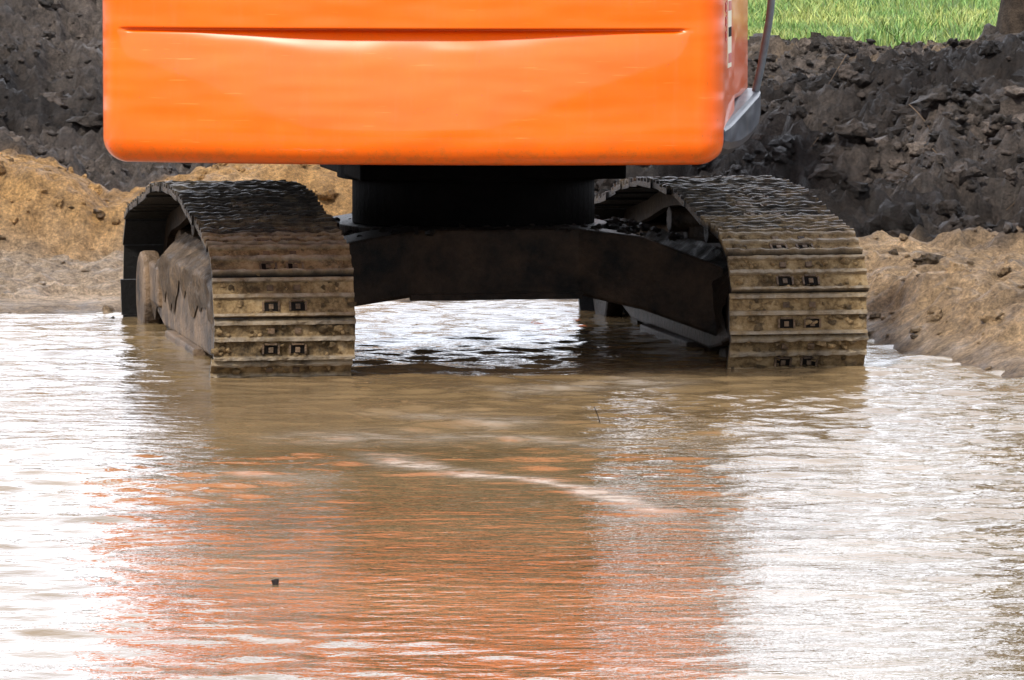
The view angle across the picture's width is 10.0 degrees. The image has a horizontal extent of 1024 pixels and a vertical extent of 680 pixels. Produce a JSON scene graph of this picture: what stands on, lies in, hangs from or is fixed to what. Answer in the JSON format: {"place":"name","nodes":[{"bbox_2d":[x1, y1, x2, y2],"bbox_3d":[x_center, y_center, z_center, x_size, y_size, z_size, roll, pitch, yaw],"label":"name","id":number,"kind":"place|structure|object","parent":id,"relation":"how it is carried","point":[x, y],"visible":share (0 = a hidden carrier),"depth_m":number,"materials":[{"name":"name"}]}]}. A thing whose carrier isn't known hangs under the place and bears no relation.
{"place":"outdoors","nodes":[
{"label":"outdoors","id":0,"kind":"place"},
{"bbox_2d":[0,299,1023,679],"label":"water","id":1,"kind":"structure","parent":0,"point":[452,491],"depth_m":19.91,"materials":[{"name":"brown liquid"}]},
{"bbox_2d":[271,579,278,584],"bbox_3d":[-0.722,0.743,17.852,0.025,0.030,0.030,0,5,0],"label":"floating clod","id":2,"kind":"object","parent":1,"relation":"on","point":[275,581],"visible":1,"depth_m":17.85,"materials":[{"name":"soil"}]},
{"bbox_2d":[594,54,1013,422],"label":"twigs","id":3,"kind":"object","parent":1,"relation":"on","point":[811,146],"visible":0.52,"depth_m":32.32,"materials":[{"name":"wood"}]},
{"bbox_2d":[0,0,1023,377],"bbox_3d":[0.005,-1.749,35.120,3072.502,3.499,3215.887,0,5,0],"label":"ground","id":4,"kind":"structure","parent":0,"point":[74,234],"depth_m":32.20,"materials":[{"name":"soil"}]},
{"bbox_2d":[103,0,868,377],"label":"excavator","id":5,"kind":"object","parent":4,"relation":"on","point":[473,148],"visible":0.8,"depth_m":25.15,"materials":[{"name":"metal"}]},
{"bbox_2d":[0,152,1023,370],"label":"sand lumps","id":6,"kind":"object","parent":4,"relation":"on","point":[935,312],"visible":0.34,"depth_m":28.36,"materials":[{"name":"soil"}]},
{"bbox_2d":[0,0,1023,236],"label":"soil clods","id":7,"kind":"object","parent":4,"relation":"on","point":[898,215],"visible":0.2,"depth_m":32.52,"materials":[{"name":"black soil"}]},
{"bbox_2d":[748,0,1000,48],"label":"grass","id":8,"kind":"structure","parent":4,"relation":"on","point":[893,24],"depth_m":53.35,"materials":[{"name":"green plant"}]},
{"bbox_2d":[996,0,1023,34],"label":"tree","id":9,"kind":"object","parent":4,"relation":"on","point":[1010,19],"visible":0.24,"depth_m":44.76,"materials":[{"name":"brown plant"}]}
]}

